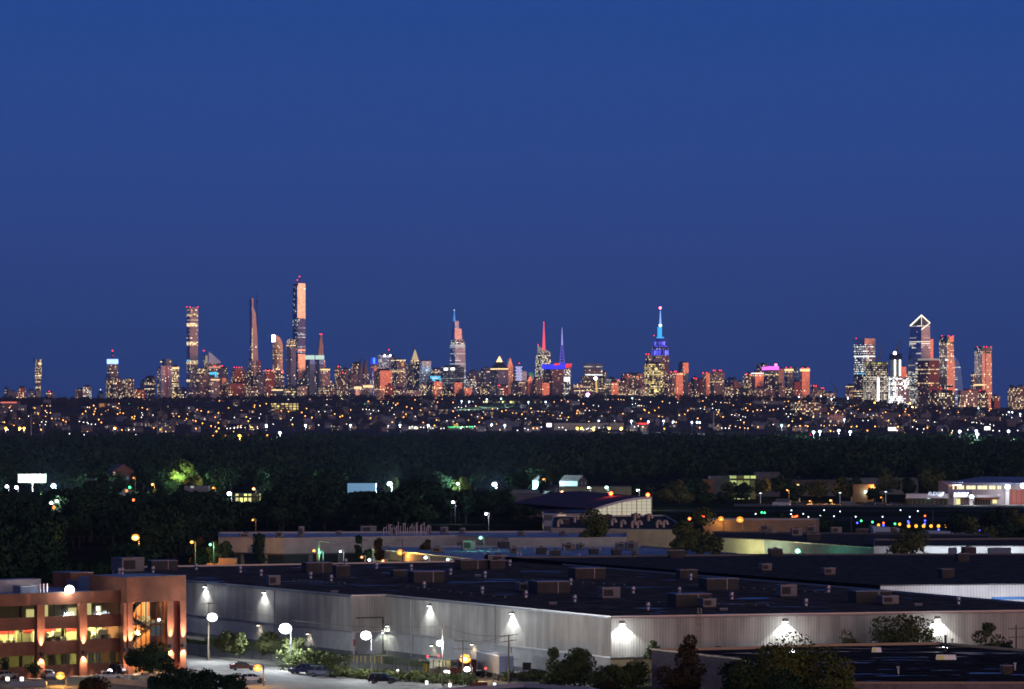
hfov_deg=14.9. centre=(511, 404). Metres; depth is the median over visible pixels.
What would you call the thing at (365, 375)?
city building
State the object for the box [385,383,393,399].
city building
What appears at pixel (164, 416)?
house
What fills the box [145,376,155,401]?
city building
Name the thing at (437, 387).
city building
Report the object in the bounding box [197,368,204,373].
skyscraper
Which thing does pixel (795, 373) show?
skyscraper
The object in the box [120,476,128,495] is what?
shed
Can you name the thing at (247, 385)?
city building
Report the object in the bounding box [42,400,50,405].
house
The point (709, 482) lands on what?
shed
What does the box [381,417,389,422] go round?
house
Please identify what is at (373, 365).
skyscraper
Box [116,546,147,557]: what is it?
tree
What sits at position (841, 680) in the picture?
tree
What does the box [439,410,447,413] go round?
house
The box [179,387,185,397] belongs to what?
city building
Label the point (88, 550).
ground
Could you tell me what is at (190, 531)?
tree
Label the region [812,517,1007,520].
runway
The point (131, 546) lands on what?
tree
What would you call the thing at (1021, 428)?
house
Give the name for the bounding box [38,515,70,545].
tree
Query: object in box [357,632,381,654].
loading door
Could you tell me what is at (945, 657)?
skylight
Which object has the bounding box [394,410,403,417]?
house
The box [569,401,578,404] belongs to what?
house
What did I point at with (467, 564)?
plant enclosure
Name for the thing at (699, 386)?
city building
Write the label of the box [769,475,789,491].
tree
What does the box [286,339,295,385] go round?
lit top tower
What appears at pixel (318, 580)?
pipe run
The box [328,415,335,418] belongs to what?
house
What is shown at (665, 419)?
house
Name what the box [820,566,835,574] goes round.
air conditioner
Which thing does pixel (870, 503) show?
car
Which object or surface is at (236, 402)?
house
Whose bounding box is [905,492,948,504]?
terminal wing
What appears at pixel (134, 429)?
hill building
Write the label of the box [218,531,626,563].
office block
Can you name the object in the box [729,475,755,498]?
shed
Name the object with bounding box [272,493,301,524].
tree
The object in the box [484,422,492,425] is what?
house
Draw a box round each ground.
[0,400,1023,435]
[0,436,1020,688]
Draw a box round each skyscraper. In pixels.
[157,367,159,398]
[172,365,178,401]
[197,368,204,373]
[203,350,207,374]
[219,366,227,378]
[248,359,253,396]
[256,360,260,374]
[263,369,274,397]
[320,367,329,387]
[335,365,340,378]
[341,368,350,378]
[351,362,358,373]
[370,358,377,395]
[378,353,390,370]
[391,358,405,388]
[419,360,430,394]
[431,368,440,375]
[441,365,463,395]
[481,367,490,395]
[507,358,512,395]
[519,370,526,380]
[564,363,571,399]
[644,358,662,395]
[646,354,650,363]
[678,361,688,399]
[757,363,767,371]
[762,364,778,387]
[779,367,783,384]
[785,367,793,400]
[794,367,797,379]
[800,366,809,398]
[901,366,905,376]
[918,358,938,407]
[930,339,932,357]
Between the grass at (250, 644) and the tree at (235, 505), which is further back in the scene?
the tree at (235, 505)
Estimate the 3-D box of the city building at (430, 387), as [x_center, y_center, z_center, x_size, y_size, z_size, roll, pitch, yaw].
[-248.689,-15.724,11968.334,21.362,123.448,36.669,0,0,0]
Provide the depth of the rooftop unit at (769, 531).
1194.05 m
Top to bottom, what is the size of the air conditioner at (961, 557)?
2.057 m
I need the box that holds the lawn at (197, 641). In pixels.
[186,638,264,651]
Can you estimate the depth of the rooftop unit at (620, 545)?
1099.71 m
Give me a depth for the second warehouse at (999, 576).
833.39 m
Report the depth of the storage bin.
998.50 m
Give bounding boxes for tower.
[33,358,41,389]
[97,389,103,397]
[106,350,118,377]
[160,359,172,366]
[160,365,171,401]
[187,307,197,395]
[208,351,220,376]
[231,367,245,383]
[250,298,257,374]
[272,335,282,371]
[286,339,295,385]
[293,276,304,393]
[305,355,314,395]
[315,355,323,395]
[317,334,325,366]
[407,350,418,390]
[450,310,465,387]
[490,356,507,396]
[535,322,550,377]
[542,333,564,399]
[584,364,602,396]
[651,307,668,383]
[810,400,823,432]
[854,338,874,400]
[863,362,887,402]
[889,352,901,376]
[908,315,930,370]
[939,335,954,392]
[954,356,962,405]
[974,346,991,409]
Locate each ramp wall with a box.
[10,681,46,686]
[97,676,146,686]
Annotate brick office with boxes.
[0,573,185,679]
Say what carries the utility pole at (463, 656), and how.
on the truck yard at (488, 680)
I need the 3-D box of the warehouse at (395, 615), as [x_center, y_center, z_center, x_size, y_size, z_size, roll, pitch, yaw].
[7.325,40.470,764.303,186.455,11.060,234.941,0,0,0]
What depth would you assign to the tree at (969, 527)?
1289.09 m
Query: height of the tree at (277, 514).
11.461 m
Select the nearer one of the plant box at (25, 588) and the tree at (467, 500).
the plant box at (25, 588)
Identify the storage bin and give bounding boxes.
[948,548,956,552]
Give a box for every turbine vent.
[523,590,528,597]
[645,602,650,609]
[803,598,808,605]
[955,596,961,603]
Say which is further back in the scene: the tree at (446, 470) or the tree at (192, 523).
the tree at (446, 470)
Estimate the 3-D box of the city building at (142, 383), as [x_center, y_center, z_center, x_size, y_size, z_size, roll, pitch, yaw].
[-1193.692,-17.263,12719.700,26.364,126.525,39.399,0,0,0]
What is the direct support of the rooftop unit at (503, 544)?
on the workshop at (416, 553)
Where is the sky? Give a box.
[0,0,1023,407]
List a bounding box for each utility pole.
[202,602,214,660]
[396,540,408,561]
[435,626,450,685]
[454,640,470,673]
[501,634,517,682]
[1008,625,1023,647]
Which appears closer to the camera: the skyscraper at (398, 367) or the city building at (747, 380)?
the city building at (747, 380)
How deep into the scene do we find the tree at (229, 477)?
1985.62 m
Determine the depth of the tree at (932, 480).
1899.01 m
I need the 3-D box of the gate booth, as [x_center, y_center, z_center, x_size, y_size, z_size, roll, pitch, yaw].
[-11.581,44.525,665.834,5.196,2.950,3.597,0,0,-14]
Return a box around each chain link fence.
[187,643,426,672]
[392,655,411,672]
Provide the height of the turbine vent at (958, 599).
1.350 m
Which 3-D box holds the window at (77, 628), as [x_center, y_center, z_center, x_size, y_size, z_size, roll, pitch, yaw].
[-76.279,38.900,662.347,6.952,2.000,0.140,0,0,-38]
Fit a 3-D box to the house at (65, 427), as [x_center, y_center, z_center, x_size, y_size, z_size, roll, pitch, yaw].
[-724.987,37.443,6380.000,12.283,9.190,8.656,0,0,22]
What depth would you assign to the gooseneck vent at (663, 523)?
1189.38 m
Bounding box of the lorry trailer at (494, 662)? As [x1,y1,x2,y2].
[476,650,513,680]
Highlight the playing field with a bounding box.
[458,404,537,409]
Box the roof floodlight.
[65,585,73,592]
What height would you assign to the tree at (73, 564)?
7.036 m
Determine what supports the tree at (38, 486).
on the ground at (88, 550)
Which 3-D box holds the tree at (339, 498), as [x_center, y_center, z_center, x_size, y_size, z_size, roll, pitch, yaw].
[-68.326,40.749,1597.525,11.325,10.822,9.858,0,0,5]
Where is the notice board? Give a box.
[523,662,530,670]
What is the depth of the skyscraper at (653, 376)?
12110.31 m
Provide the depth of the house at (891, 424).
6636.71 m
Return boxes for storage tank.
[987,548,1010,552]
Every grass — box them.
[203,637,351,658]
[653,503,1023,532]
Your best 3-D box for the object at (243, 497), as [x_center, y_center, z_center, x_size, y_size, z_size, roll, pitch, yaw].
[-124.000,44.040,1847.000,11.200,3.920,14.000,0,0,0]
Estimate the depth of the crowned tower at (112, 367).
12907.82 m
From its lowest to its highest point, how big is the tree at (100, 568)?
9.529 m
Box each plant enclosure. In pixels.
[147,559,177,569]
[301,562,332,573]
[407,570,444,582]
[454,559,487,569]
[528,580,570,593]
[568,567,605,578]
[667,592,710,606]
[698,577,738,589]
[848,589,891,603]
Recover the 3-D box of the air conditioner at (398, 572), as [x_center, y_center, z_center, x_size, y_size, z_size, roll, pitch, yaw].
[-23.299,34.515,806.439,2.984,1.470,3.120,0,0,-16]
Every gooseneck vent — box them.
[557,519,562,526]
[611,518,616,525]
[620,519,625,526]
[631,520,636,527]
[636,521,642,527]
[656,520,661,527]
[662,520,668,527]
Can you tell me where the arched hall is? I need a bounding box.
[513,491,651,530]
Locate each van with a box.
[773,499,790,505]
[840,501,857,506]
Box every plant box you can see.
[12,585,37,592]
[66,579,77,588]
[78,576,88,589]
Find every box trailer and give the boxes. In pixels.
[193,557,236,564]
[347,483,375,492]
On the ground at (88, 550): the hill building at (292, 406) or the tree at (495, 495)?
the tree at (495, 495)
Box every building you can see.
[0,402,19,409]
[4,387,8,396]
[7,390,17,398]
[18,386,25,398]
[28,389,34,397]
[35,388,40,397]
[46,391,53,397]
[75,388,82,398]
[83,385,91,397]
[97,403,117,409]
[106,377,113,397]
[114,377,122,398]
[123,380,124,396]
[125,378,133,397]
[126,428,142,431]
[134,388,144,398]
[140,379,144,389]
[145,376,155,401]
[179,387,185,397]
[189,374,209,397]
[191,389,197,396]
[210,372,219,398]
[221,378,225,400]
[226,379,228,396]
[229,381,245,400]
[246,374,247,400]
[249,385,259,400]
[254,374,264,395]
[271,403,297,410]
[272,386,282,400]
[275,371,283,395]
[285,385,295,396]
[297,385,306,396]
[319,386,335,399]
[334,377,347,399]
[348,373,357,399]
[354,384,361,396]
[358,359,362,388]
[363,359,368,384]
[363,383,372,399]
[374,368,391,399]
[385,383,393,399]
[393,387,406,396]
[407,389,419,399]
[408,425,424,429]
[420,383,425,399]
[427,379,432,395]
[428,426,443,429]
[429,376,440,381]
[433,379,441,399]
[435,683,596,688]
[442,385,452,399]
[448,427,465,429]
[453,380,461,395]
[464,387,471,394]
[466,378,476,391]
[467,369,480,395]
[480,387,488,395]
[483,400,514,402]
[488,426,511,430]
[500,384,507,395]
[510,382,518,399]
[515,363,521,382]
[519,380,525,394]
[526,375,531,393]
[532,377,543,399]
[541,381,548,395]
[551,423,623,429]
[574,383,592,396]
[598,376,606,395]
[605,377,616,399]
[610,381,617,399]
[618,378,629,399]
[622,373,628,379]
[626,425,637,431]
[628,373,639,399]
[634,414,674,417]
[638,373,642,385]
[640,386,645,399]
[651,642,1023,688]
[663,382,669,396]
[669,370,676,396]
[674,372,682,398]
[688,381,689,399]
[691,376,697,396]
[698,378,701,395]
[702,372,709,399]
[710,370,724,395]
[724,388,749,399]
[725,377,738,387]
[725,385,733,395]
[743,372,750,395]
[750,401,783,403]
[751,370,763,394]
[752,386,774,400]
[774,383,784,400]
[791,403,820,414]
[793,380,800,400]
[811,384,818,401]
[818,388,825,401]
[820,415,843,423]
[825,391,835,397]
[846,384,853,398]
[866,413,899,417]
[873,419,930,423]
[900,414,931,417]
[908,370,917,408]
[927,390,938,405]
[936,417,999,423]
[939,390,954,410]
[941,385,954,392]
[958,389,977,411]
[971,372,973,390]
[978,390,988,407]
[991,395,999,408]
[1003,419,1017,426]
[1008,385,1014,409]
[1015,385,1023,409]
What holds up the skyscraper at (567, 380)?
on the ground at (88, 550)
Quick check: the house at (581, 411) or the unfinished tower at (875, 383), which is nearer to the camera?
the house at (581, 411)
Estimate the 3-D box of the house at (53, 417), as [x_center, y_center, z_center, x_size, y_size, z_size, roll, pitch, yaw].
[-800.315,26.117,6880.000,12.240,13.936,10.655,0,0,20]
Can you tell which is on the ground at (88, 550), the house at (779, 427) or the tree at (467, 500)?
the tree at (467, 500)
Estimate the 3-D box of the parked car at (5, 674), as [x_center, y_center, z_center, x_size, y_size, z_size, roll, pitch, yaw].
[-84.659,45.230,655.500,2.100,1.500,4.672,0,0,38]
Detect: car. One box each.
[0,670,17,679]
[40,669,55,678]
[94,671,122,677]
[109,664,127,673]
[229,661,254,670]
[237,673,265,681]
[288,664,313,673]
[307,665,335,676]
[368,673,397,683]
[795,502,805,505]
[863,502,874,504]
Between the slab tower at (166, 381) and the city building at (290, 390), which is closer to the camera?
the city building at (290, 390)
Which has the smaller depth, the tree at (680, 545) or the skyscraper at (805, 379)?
the tree at (680, 545)
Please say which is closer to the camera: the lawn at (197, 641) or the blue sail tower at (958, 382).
the lawn at (197, 641)
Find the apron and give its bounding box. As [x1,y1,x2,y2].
[734,504,1023,507]
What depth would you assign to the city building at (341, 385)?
12106.42 m
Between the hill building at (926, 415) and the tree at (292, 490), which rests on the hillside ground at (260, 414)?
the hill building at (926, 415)
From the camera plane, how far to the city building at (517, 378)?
12494.50 m
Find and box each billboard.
[18,474,46,491]
[888,427,895,430]
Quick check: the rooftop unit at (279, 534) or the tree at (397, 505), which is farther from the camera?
the tree at (397, 505)
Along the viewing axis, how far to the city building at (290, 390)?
11905.33 m
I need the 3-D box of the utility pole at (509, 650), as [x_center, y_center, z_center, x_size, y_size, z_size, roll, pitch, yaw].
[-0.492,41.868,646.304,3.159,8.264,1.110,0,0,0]
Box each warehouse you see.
[112,560,1023,682]
[505,553,1023,601]
[703,518,818,533]
[713,531,989,553]
[874,538,1023,552]
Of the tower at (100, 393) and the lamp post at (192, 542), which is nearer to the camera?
the lamp post at (192, 542)
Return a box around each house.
[9,411,16,418]
[18,405,26,410]
[34,409,39,416]
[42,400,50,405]
[51,415,59,421]
[51,422,62,427]
[62,425,69,429]
[81,425,92,431]
[107,463,133,491]
[109,425,119,431]
[116,416,126,421]
[133,422,142,425]
[143,420,149,425]
[150,423,156,427]
[157,411,163,418]
[160,424,168,431]
[161,413,167,419]
[168,424,174,431]
[171,409,178,415]
[184,419,191,424]
[186,406,193,411]
[191,425,200,431]
[206,415,215,421]
[215,419,226,426]
[232,418,239,423]
[233,399,239,405]
[239,419,248,424]
[249,424,258,429]
[259,423,267,428]
[273,414,278,418]
[279,413,285,418]
[303,418,310,423]
[306,423,314,429]
[322,409,331,412]
[324,422,331,427]
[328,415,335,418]
[332,426,341,429]
[339,419,349,425]
[342,407,348,413]
[349,423,356,428]
[367,415,376,420]
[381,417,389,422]
[385,422,395,428]
[387,416,394,422]
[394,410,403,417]
[398,424,407,430]
[409,414,416,420]
[427,417,439,421]
[429,403,436,409]
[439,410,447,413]
[450,420,459,425]
[474,412,480,418]
[476,426,485,431]
[483,412,492,415]
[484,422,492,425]
[495,419,503,425]
[506,421,518,426]
[523,426,533,431]
[524,419,531,425]
[525,409,533,414]
[532,476,551,488]
[544,485,558,493]
[553,414,562,419]
[560,475,587,485]
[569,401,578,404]
[578,408,584,415]
[623,408,630,412]
[640,424,647,431]
[649,419,658,425]
[662,416,668,422]
[669,420,676,426]
[679,415,686,420]
[714,422,721,429]
[753,411,761,416]
[754,422,764,428]
[776,423,786,430]
[792,426,802,430]
[801,426,807,431]
[821,405,826,411]
[824,426,830,431]
[848,410,856,414]
[856,413,863,417]
[870,412,877,418]
[875,413,884,418]
[877,422,885,426]
[879,408,888,412]
[884,417,894,424]
[887,423,896,426]
[895,427,903,431]
[937,425,948,431]
[940,412,947,416]
[976,412,983,416]
[1018,425,1023,431]
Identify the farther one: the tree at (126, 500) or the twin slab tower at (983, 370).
the twin slab tower at (983, 370)
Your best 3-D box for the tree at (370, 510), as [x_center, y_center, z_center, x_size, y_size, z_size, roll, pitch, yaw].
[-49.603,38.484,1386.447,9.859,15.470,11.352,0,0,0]
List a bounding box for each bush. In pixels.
[78,676,110,688]
[147,676,172,688]
[153,664,199,688]
[187,667,224,688]
[220,672,248,688]
[273,645,352,669]
[501,668,548,680]
[586,665,620,688]
[600,679,618,688]
[605,659,651,688]
[653,663,703,688]
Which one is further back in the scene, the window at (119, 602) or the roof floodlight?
the window at (119, 602)
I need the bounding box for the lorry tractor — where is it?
[444,653,491,677]
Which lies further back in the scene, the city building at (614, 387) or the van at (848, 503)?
the city building at (614, 387)
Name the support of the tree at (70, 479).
on the ground at (88, 550)
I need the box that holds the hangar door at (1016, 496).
[1010,490,1023,504]
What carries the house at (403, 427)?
on the hillside ground at (260, 414)
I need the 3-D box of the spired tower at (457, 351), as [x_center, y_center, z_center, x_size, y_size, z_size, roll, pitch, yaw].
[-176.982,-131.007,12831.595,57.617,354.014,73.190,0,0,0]
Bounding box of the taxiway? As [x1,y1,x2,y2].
[666,509,1023,511]
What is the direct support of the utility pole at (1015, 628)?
on the ground at (88, 550)
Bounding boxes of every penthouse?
[0,578,40,591]
[52,571,93,587]
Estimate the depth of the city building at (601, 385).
12303.58 m
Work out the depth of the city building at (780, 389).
11955.31 m
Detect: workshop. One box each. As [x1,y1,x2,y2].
[372,545,740,561]
[551,515,678,547]
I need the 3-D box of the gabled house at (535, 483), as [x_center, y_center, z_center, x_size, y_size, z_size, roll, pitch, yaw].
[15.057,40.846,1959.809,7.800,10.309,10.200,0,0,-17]
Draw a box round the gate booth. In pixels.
[426,657,459,674]
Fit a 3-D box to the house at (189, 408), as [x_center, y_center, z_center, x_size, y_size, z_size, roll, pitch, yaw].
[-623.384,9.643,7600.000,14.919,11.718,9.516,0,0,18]
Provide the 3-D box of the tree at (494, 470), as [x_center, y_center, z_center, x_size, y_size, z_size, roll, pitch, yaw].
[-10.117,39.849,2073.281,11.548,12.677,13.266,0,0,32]
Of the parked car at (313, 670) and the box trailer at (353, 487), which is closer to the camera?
the parked car at (313, 670)
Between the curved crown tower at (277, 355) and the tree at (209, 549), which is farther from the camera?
the curved crown tower at (277, 355)
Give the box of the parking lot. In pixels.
[0,655,470,688]
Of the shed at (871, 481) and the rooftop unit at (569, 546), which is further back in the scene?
the shed at (871, 481)
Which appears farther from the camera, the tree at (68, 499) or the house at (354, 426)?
the house at (354, 426)
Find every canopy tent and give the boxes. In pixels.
[869,525,899,532]
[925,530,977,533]
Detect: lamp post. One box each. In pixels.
[56,672,66,685]
[131,534,139,540]
[190,540,195,562]
[207,613,216,620]
[254,664,263,685]
[279,624,291,667]
[361,631,371,672]
[397,549,403,561]
[436,640,443,645]
[459,654,470,671]
[464,666,472,671]
[718,517,723,530]
[736,517,743,530]
[1005,485,1009,504]
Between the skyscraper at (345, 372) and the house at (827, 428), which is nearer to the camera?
the house at (827, 428)
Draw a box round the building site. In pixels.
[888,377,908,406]
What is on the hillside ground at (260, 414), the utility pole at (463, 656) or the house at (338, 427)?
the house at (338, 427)
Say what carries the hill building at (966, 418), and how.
on the hillside ground at (260, 414)
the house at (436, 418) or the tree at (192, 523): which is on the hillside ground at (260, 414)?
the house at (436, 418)
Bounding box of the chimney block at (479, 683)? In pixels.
[472,682,486,685]
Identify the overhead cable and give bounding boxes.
[216,604,434,626]
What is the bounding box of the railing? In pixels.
[119,674,144,680]
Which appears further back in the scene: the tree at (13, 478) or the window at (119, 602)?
the tree at (13, 478)
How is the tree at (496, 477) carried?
on the ground at (88, 550)
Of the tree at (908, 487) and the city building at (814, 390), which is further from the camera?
the city building at (814, 390)
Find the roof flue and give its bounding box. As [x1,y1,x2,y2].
[944,635,946,651]
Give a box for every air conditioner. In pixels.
[111,556,144,572]
[266,574,280,585]
[333,564,350,576]
[390,568,406,575]
[487,559,504,569]
[488,554,507,559]
[515,581,527,591]
[598,586,620,598]
[668,549,683,557]
[675,568,697,578]
[698,597,715,607]
[758,562,771,570]
[767,547,782,555]
[775,583,796,596]
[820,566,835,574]
[876,594,898,604]
[937,567,953,577]
[954,552,969,561]
[961,546,975,552]
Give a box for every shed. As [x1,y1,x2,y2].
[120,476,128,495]
[184,485,209,492]
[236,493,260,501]
[512,489,538,495]
[515,493,545,516]
[559,486,630,494]
[703,479,712,495]
[709,476,729,498]
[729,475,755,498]
[753,472,779,496]
[790,480,835,495]
[842,478,917,493]
[851,484,873,501]
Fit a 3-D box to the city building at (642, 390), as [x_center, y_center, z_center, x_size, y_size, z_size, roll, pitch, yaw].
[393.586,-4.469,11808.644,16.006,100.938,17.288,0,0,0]
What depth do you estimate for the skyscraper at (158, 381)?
12612.74 m
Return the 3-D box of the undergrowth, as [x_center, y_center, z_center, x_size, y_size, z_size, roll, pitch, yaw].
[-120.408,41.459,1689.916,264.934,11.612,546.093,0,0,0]
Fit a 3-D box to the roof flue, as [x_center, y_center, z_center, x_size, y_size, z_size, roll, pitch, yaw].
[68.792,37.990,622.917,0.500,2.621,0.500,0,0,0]
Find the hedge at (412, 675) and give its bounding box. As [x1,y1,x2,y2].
[327,664,478,685]
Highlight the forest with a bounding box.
[0,425,1023,490]
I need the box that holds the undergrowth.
[2,490,540,529]
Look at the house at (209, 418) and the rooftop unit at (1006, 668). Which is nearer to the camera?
the rooftop unit at (1006, 668)
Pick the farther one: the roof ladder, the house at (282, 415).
the house at (282, 415)
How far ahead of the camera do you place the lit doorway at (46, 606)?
667.39 m
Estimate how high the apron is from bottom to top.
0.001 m
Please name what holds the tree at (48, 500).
on the ground at (88, 550)
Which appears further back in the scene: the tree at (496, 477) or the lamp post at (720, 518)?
the tree at (496, 477)
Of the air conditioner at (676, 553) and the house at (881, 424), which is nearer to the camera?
the air conditioner at (676, 553)
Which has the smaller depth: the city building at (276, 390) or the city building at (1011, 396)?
the city building at (1011, 396)
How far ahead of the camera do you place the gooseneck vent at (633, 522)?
1186.10 m
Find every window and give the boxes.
[8,605,34,617]
[8,630,34,642]
[54,604,77,615]
[54,628,77,640]
[54,653,77,664]
[87,651,119,663]
[96,602,119,614]
[96,626,119,638]
[966,486,975,488]
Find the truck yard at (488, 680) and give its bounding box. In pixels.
[186,635,598,688]
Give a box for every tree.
[0,474,9,490]
[0,524,17,535]
[0,541,22,578]
[0,657,9,669]
[2,492,24,498]
[2,533,28,563]
[3,465,17,490]
[4,528,54,550]
[5,541,40,577]
[17,491,34,503]
[24,662,42,675]
[26,491,37,497]
[27,466,54,490]
[29,521,63,544]
[33,547,60,577]
[34,511,69,538]
[37,561,58,583]
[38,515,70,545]
[38,523,68,560]
[41,467,61,490]
[43,511,68,546]
[46,489,56,502]
[47,489,63,511]
[50,490,82,511]
[53,561,73,570]
[57,470,87,489]
[60,497,97,540]
[65,492,86,502]
[69,560,86,567]
[73,564,90,570]
[81,480,107,496]
[81,562,108,574]
[86,561,110,573]
[98,475,113,492]
[101,496,129,506]
[108,543,140,555]
[109,544,162,573]
[110,471,130,493]
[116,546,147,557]
[122,520,149,543]
[123,650,137,666]
[125,495,136,502]
[125,514,181,558]
[126,511,154,545]
[129,472,139,491]
[131,640,174,673]
[133,462,146,490]
[135,464,162,491]
[137,543,163,555]
[150,488,165,503]
[158,467,181,492]
[162,527,193,559]
[165,458,197,484]
[175,490,192,497]
[176,482,194,491]
[176,511,201,550]
[180,515,203,552]
[184,475,203,484]
[187,544,210,564]
[188,490,200,501]
[192,536,204,557]
[196,506,223,539]
[204,470,215,485]
[204,490,216,498]
[205,465,239,492]
[205,467,228,491]
[206,540,219,564]
[213,630,248,654]
[215,540,233,556]
[216,500,238,531]
[220,500,237,531]
[223,463,246,491]
[238,503,260,527]
[248,464,267,491]
[248,501,263,526]
[251,533,266,563]
[254,467,271,491]
[254,631,282,655]
[260,484,299,511]
[262,463,283,480]
[262,485,290,502]
[264,476,285,489]
[264,503,292,530]
[267,490,297,531]
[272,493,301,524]
[279,635,305,665]
[302,468,316,479]
[304,468,322,475]
[307,495,336,526]
[308,493,340,528]
[313,473,344,493]
[322,469,348,490]
[332,491,351,507]
[335,463,349,484]
[342,492,362,505]
[349,491,367,525]
[351,535,363,561]
[358,491,384,525]
[360,466,379,485]
[364,548,372,561]
[373,537,383,560]
[376,466,391,489]
[377,491,393,525]
[381,476,398,492]
[385,465,401,483]
[385,493,412,527]
[388,487,423,521]
[399,476,419,489]
[405,499,421,530]
[405,499,439,530]
[406,488,425,500]
[414,487,435,498]
[419,539,430,549]
[420,471,439,481]
[424,481,440,488]
[426,484,444,491]
[428,472,453,487]
[432,488,461,522]
[437,463,457,487]
[450,491,463,519]
[452,477,471,490]
[453,488,477,523]
[467,472,486,489]
[476,490,496,495]
[476,497,496,521]
[481,491,503,518]
[482,468,503,488]
[485,471,502,488]
[502,489,514,500]
[503,471,534,488]
[508,462,521,488]
[518,468,535,488]
[536,482,550,492]
[537,467,559,485]
[540,647,565,684]
[551,659,579,684]
[563,647,596,685]
[578,507,610,538]
[631,483,655,496]
[643,640,659,659]
[655,488,674,502]
[661,479,688,498]
[667,541,686,554]
[668,634,707,688]
[671,506,717,553]
[675,491,697,503]
[686,475,710,494]
[694,491,715,504]
[696,532,724,553]
[715,491,734,503]
[717,657,763,688]
[720,481,739,499]
[728,631,836,688]
[734,481,753,501]
[754,478,770,493]
[763,668,834,688]
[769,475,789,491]
[772,511,786,517]
[787,482,807,500]
[803,479,828,497]
[803,646,856,688]
[818,516,833,531]
[831,477,851,498]
[839,629,860,642]
[847,476,861,496]
[865,487,879,499]
[867,613,939,642]
[875,471,901,495]
[886,527,930,552]
[901,477,917,493]
[916,466,945,490]
[923,627,942,641]
[944,471,957,480]
[944,510,964,533]
[961,516,980,533]
[971,622,1006,646]
[979,507,1006,528]
[979,525,998,537]
[992,521,1017,537]
[1001,640,1012,647]
[1005,508,1023,531]
[1016,528,1023,537]
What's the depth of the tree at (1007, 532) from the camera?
1258.75 m
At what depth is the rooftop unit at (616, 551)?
1050.18 m
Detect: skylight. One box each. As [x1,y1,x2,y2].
[872,647,881,651]
[936,655,955,659]
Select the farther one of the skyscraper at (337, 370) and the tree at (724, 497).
the skyscraper at (337, 370)
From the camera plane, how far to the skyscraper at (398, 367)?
12407.87 m
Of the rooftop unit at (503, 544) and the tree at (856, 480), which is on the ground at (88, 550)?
the tree at (856, 480)
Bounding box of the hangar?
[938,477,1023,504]
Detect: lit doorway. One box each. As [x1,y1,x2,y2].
[45,605,47,615]
[87,603,90,614]
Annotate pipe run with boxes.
[293,579,345,583]
[407,585,505,597]
[532,578,625,584]
[658,601,768,605]
[739,586,826,592]
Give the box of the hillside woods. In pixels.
[0,392,1023,432]
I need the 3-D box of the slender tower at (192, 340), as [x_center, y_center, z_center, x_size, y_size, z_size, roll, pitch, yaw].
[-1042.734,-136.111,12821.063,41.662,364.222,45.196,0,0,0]
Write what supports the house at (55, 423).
on the hillside ground at (260, 414)
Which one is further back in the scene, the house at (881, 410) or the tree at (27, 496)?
the house at (881, 410)
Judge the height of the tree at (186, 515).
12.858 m
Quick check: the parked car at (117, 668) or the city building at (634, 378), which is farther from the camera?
the city building at (634, 378)
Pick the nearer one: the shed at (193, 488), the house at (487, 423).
the shed at (193, 488)
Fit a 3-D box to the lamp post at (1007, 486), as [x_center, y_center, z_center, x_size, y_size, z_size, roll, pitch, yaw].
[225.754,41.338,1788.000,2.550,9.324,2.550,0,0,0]
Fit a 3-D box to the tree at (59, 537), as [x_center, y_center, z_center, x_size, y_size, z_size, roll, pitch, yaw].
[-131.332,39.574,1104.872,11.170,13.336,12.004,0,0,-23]
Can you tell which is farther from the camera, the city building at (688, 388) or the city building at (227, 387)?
the city building at (688, 388)
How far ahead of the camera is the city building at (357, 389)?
11903.35 m
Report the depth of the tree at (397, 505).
1361.74 m
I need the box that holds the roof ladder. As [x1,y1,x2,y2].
[697,608,701,646]
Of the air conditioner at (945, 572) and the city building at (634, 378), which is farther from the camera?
the city building at (634, 378)
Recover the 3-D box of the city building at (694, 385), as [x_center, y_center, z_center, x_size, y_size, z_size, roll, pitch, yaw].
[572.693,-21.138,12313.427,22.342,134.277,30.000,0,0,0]
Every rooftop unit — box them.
[239,532,251,536]
[275,531,283,537]
[298,526,304,536]
[360,525,375,530]
[391,527,395,534]
[426,526,431,533]
[430,546,443,552]
[440,526,447,533]
[459,527,464,533]
[461,540,475,550]
[497,540,509,547]
[509,546,519,552]
[518,530,525,535]
[535,546,546,554]
[550,549,560,555]
[559,518,569,524]
[559,530,567,534]
[562,543,574,550]
[576,543,584,549]
[588,547,598,554]
[603,514,611,519]
[611,548,621,554]
[615,542,624,547]
[625,541,637,550]
[631,513,640,518]
[631,549,638,554]
[759,524,770,530]
[763,530,776,533]
[790,528,802,535]
[806,525,816,531]
[806,533,820,540]
[830,526,841,531]
[855,528,868,532]
[1000,663,1012,674]
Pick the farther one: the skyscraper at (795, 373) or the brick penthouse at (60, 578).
the skyscraper at (795, 373)
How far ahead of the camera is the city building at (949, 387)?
12006.66 m
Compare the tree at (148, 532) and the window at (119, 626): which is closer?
the window at (119, 626)
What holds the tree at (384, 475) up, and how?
on the ground at (88, 550)
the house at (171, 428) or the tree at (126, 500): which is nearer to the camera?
the tree at (126, 500)

